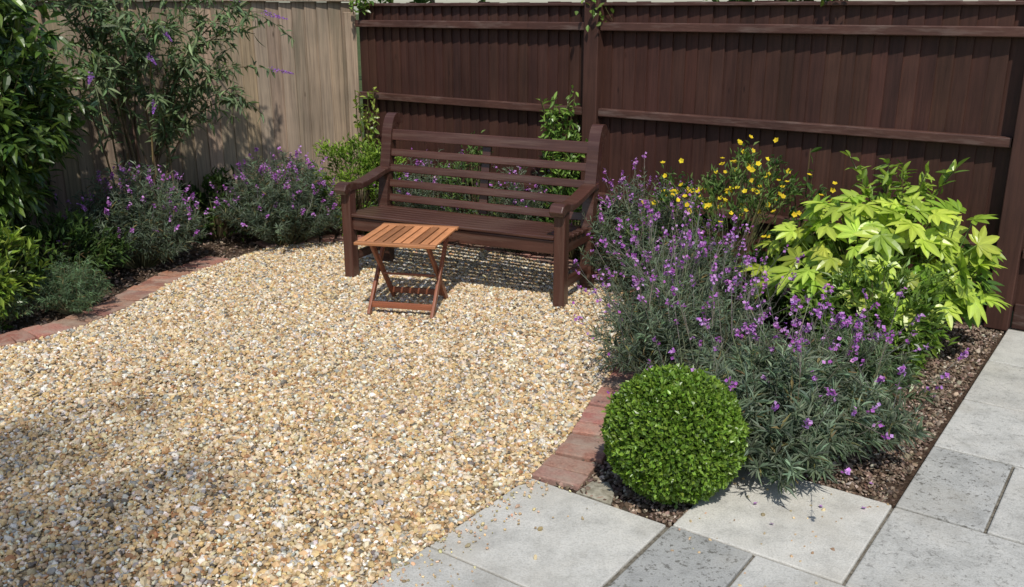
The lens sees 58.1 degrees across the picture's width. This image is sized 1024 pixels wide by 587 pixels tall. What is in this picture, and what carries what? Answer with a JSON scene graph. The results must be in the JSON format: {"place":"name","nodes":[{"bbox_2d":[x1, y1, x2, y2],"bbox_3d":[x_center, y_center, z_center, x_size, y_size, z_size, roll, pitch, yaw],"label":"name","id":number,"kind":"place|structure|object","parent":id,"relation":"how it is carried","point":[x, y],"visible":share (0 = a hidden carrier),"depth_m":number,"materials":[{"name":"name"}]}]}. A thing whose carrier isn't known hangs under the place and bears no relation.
{"place":"outdoors","nodes":[
{"label":"outdoors","id":0,"kind":"place"},
{"bbox_2d":[1,223,1022,581],"bbox_3d":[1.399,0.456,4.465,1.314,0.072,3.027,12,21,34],"label":"bark mulch","id":1,"kind":"object","parent":0,"point":[905,456],"visible":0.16,"depth_m":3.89,"materials":[{"name":"brown wood"}]},
{"bbox_2d":[0,289,32,327],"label":"rosemary shrub","id":2,"kind":"object","parent":1,"relation":"on","point":[19,308],"visible":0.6,"depth_m":5.20,"materials":[{"name":"green plant"}]},
{"bbox_2d":[0,215,54,330],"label":"green shrub","id":3,"kind":"object","parent":1,"relation":"on","point":[10,243],"visible":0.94,"depth_m":5.21,"materials":[{"name":"green plant"}]},
{"bbox_2d":[0,2,89,270],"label":"laurel shrub","id":4,"kind":"object","parent":1,"relation":"on","point":[16,221],"visible":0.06,"depth_m":6.23,"materials":[{"name":"green plant"}]},
{"bbox_2d":[0,0,97,277],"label":"laurel shrub","id":5,"kind":"object","parent":1,"relation":"on","point":[22,152],"visible":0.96,"depth_m":5.47,"materials":[{"name":"green plant"}]},
{"bbox_2d":[24,250,113,314],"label":"rosemary shrub","id":6,"kind":"object","parent":1,"relation":"on","point":[69,294],"visible":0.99,"depth_m":5.43,"materials":[{"name":"green plant"}]},
{"bbox_2d":[3,201,137,302],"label":"green shrub","id":7,"kind":"object","parent":1,"relation":"on","point":[80,233],"visible":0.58,"depth_m":5.91,"materials":[{"name":"green plant"}]},
{"bbox_2d":[0,256,228,346],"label":"brick edging","id":8,"kind":"object","parent":1,"relation":"on","point":[128,297],"visible":0.69,"depth_m":5.61,"materials":[{"name":"red brick"}]},
{"bbox_2d":[53,157,212,268],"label":"wallflower shrub","id":9,"kind":"object","parent":1,"relation":"on","point":[149,226],"visible":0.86,"depth_m":6.32,"materials":[{"name":"green plant"}]},
{"bbox_2d":[9,0,294,249],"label":"buddleia shrub","id":10,"kind":"object","parent":1,"relation":"on","point":[167,118],"visible":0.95,"depth_m":6.44,"materials":[{"name":"green plant"}]},
{"bbox_2d":[7,0,362,251],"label":"weathered closeboard fence","id":11,"kind":"object","parent":1,"relation":"on","point":[308,104],"visible":0.38,"depth_m":7.40,"materials":[{"name":"brown wood"}]},
{"bbox_2d":[172,164,290,241],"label":"green shrub","id":12,"kind":"object","parent":1,"relation":"on","point":[219,229],"visible":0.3,"depth_m":7.19,"materials":[{"name":"green plant"}]},
{"bbox_2d":[206,145,341,245],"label":"wallflower shrub","id":13,"kind":"object","parent":1,"relation":"on","point":[278,225],"visible":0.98,"depth_m":6.92,"materials":[{"name":"green plant"}]},
{"bbox_2d":[0,223,626,376],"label":"bark mulch","id":14,"kind":"object","parent":1,"relation":"on","point":[129,278],"visible":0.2,"depth_m":6.55,"materials":[{"name":"brown wood"}]},
{"bbox_2d":[0,241,633,586],"bbox_3d":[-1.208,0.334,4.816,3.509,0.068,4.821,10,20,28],"label":"gravel","id":15,"kind":"structure","parent":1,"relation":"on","point":[493,311],"depth_m":4.13,"materials":[{"name":"beige gravel"}]},
{"bbox_2d":[354,223,458,318],"bbox_3d":[-0.620,-0.132,5.570,0.490,0.467,0.520,4,18,11],"label":"folding table","id":16,"kind":"object","parent":15,"relation":"on","point":[428,238],"visible":0.98,"depth_m":5.50,"materials":[{"name":"brown wood"}]},
{"bbox_2d":[1,261,879,577],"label":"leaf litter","id":17,"kind":"object","parent":15,"relation":"on","point":[337,405],"visible":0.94,"depth_m":4.06,"materials":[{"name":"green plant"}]},
{"bbox_2d":[334,112,607,308],"bbox_3d":[-0.277,-0.586,6.022,1.630,1.048,0.728,8,19,25],"label":"garden bench","id":18,"kind":"object","parent":15,"relation":"on","point":[560,238],"visible":0.97,"depth_m":6.01,"materials":[{"name":"brown wood"}]},
{"bbox_2d":[305,133,408,235],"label":"green shrub","id":19,"kind":"object","parent":1,"relation":"on","point":[370,161],"visible":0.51,"depth_m":7.23,"materials":[{"name":"green plant"}]},
{"bbox_2d":[353,87,379,206],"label":"climbing plant","id":20,"kind":"object","parent":1,"relation":"on","point":[370,135],"visible":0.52,"depth_m":7.60,"materials":[{"name":"green plant"}]},
{"bbox_2d":[372,147,478,213],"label":"wallflower shrub","id":21,"kind":"object","parent":1,"relation":"on","point":[417,192],"visible":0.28,"depth_m":7.08,"materials":[{"name":"green plant"}]},
{"bbox_2d":[256,235,656,489],"bbox_3d":[-0.072,0.059,5.787,1.947,0.088,4.480,-9,19,-27],"label":"brick edging","id":22,"kind":"object","parent":1,"relation":"on","point":[565,464],"visible":0.23,"depth_m":3.93,"materials":[{"name":"red brick"}]},
{"bbox_2d":[428,130,504,216],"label":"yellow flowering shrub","id":23,"kind":"object","parent":1,"relation":"on","point":[473,151],"visible":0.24,"depth_m":7.01,"materials":[{"name":"green plant"}]},
{"bbox_2d":[474,164,552,252],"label":"wallflower shrub","id":24,"kind":"object","parent":1,"relation":"on","point":[517,202],"visible":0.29,"depth_m":6.76,"materials":[{"name":"green plant"}]},
{"bbox_2d":[538,85,587,254],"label":"climbing plant","id":25,"kind":"object","parent":1,"relation":"on","point":[558,131],"visible":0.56,"depth_m":6.54,"materials":[{"name":"green plant"}]},
{"bbox_2d":[520,178,611,261],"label":"green shrub","id":26,"kind":"object","parent":1,"relation":"on","point":[574,253],"visible":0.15,"depth_m":6.65,"materials":[{"name":"green plant"}]},
{"bbox_2d":[576,481,613,505],"bbox_3d":[0.344,0.759,3.499,0.150,0.040,0.138,12,21,34],"label":"concrete haunching","id":27,"kind":"object","parent":1,"relation":"on","point":[603,489],"visible":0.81,"depth_m":3.48,"materials":[{"name":"beige concrete"}]},
{"bbox_2d":[569,152,740,285],"bbox_3d":[0.818,-0.455,5.951,1.150,0.855,1.090,0,17,0],"label":"wallflower shrub","id":28,"kind":"object","parent":1,"relation":"on","point":[634,211],"visible":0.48,"depth_m":5.83,"materials":[{"name":"green plant"}]},
{"bbox_2d":[600,363,753,508],"bbox_3d":[0.605,0.518,3.429,0.558,0.523,0.563,0,17,0],"label":"box topiary ball","id":29,"kind":"object","parent":1,"relation":"on","point":[665,443],"visible":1,"depth_m":3.26,"materials":[{"name":"green plant"}]},
{"bbox_2d":[353,0,1023,330],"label":"brown closeboard fence","id":30,"kind":"object","parent":1,"relation":"on","point":[699,87],"visible":0.52,"depth_m":5.89,"materials":[{"name":"brown wood"}]},
{"bbox_2d":[349,0,375,14],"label":"ivy sprig","id":31,"kind":"object","parent":30,"relation":"attached to","point":[360,5],"visible":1,"depth_m":7.50,"materials":[{"name":"green plant"}]},
{"bbox_2d":[575,0,613,31],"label":"ivy sprig","id":32,"kind":"object","parent":30,"relation":"attached to","point":[592,11],"visible":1,"depth_m":6.24,"materials":[{"name":"green plant"}]},
{"bbox_2d":[587,193,805,333],"bbox_3d":[1.016,-0.183,5.189,1.287,0.785,0.980,16,23,42],"label":"wallflower shrub","id":33,"kind":"object","parent":1,"relation":"on","point":[703,268],"visible":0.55,"depth_m":5.10,"materials":[{"name":"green plant"}]},
{"bbox_2d":[569,200,858,378],"bbox_3d":[0.881,0.021,4.553,1.241,0.983,1.476,0,17,0],"label":"wallflower shrub","id":34,"kind":"object","parent":1,"relation":"on","point":[641,329],"visible":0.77,"depth_m":4.35,"materials":[{"name":"green plant"}]},
{"bbox_2d":[622,135,836,307],"bbox_3d":[1.334,-0.389,5.545,1.306,1.138,0.814,0,17,0],"label":"yellow flowering shrub","id":35,"kind":"object","parent":1,"relation":"on","point":[762,207],"visible":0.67,"depth_m":5.43,"materials":[{"name":"green plant"}]},
{"bbox_2d":[607,256,949,498],"bbox_3d":[1.056,0.279,3.703,1.305,0.783,1.145,15,23,40],"label":"wallflower shrub","id":36,"kind":"object","parent":1,"relation":"on","point":[794,415],"visible":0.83,"depth_m":3.53,"materials":[{"name":"green plant"}]},
{"bbox_2d":[729,238,839,326],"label":"green shrub","id":37,"kind":"object","parent":1,"relation":"on","point":[781,305],"visible":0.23,"depth_m":5.29,"materials":[{"name":"green plant"}]},
{"bbox_2d":[781,147,821,225],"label":"climbing plant","id":38,"kind":"object","parent":1,"relation":"on","point":[816,149],"visible":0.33,"depth_m":5.50,"materials":[{"name":"green plant"}]},
{"bbox_2d":[751,286,968,407],"bbox_3d":[1.524,0.230,4.129,0.946,0.624,0.790,0,17,0],"label":"wallflower shrub","id":39,"kind":"object","parent":1,"relation":"on","point":[887,369],"visible":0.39,"depth_m":4.03,"materials":[{"name":"green plant"}]},
{"bbox_2d":[784,239,959,391],"bbox_3d":[1.806,0.116,4.557,0.859,0.722,0.811,0,17,0],"label":"green shrub","id":40,"kind":"object","parent":1,"relation":"on","point":[932,334],"visible":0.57,"depth_m":4.43,"materials":[{"name":"green plant"}]},
{"bbox_2d":[738,189,1009,331],"bbox_3d":[1.937,-0.134,4.932,1.356,0.853,1.050,16,23,41],"label":"fatsia shrub","id":41,"kind":"object","parent":1,"relation":"on","point":[872,223],"visible":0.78,"depth_m":4.70,"materials":[{"name":"green plant"}]},
{"bbox_2d":[840,150,969,265],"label":"climbing plant","id":42,"kind":"object","parent":1,"relation":"on","point":[885,180],"visible":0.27,"depth_m":5.06,"materials":[{"name":"green plant"}]},
{"bbox_2d":[890,196,1008,340],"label":"fatsia shrub","id":43,"kind":"object","parent":1,"relation":"on","point":[978,276],"visible":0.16,"depth_m":4.84,"materials":[{"name":"green plant"}]},
{"bbox_2d":[45,0,1014,13],"label":"sky","id":44,"kind":"structure","parent":0,"point":[395,1],"materials":[{"name":"white"}]},
{"bbox_2d":[231,14,1013,325],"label":"ground","id":45,"kind":"structure","parent":0,"point":[359,60],"depth_m":28.49,"materials":[{"name":"green plant"}]},
{"bbox_2d":[378,0,485,2],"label":"background tree","id":46,"kind":"object","parent":45,"relation":"on","point":[413,1],"visible":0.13,"depth_m":22.59,"materials":[{"name":"green plant"}]},
{"bbox_2d":[705,0,828,1],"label":"background tree","id":47,"kind":"object","parent":45,"relation":"on","point":[774,0],"visible":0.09,"depth_m":21.08,"materials":[{"name":"green plant"}]},
{"bbox_2d":[369,329,1023,586],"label":"paving","id":48,"kind":"structure","parent":0,"point":[974,456],"depth_m":3.19,"materials":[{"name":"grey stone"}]},
{"bbox_2d":[364,470,888,586],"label":"stray gravel","id":49,"kind":"structure","parent":48,"relation":"on","point":[540,528],"depth_m":3.21,"materials":[{"name":"beige gravel"}]}
]}

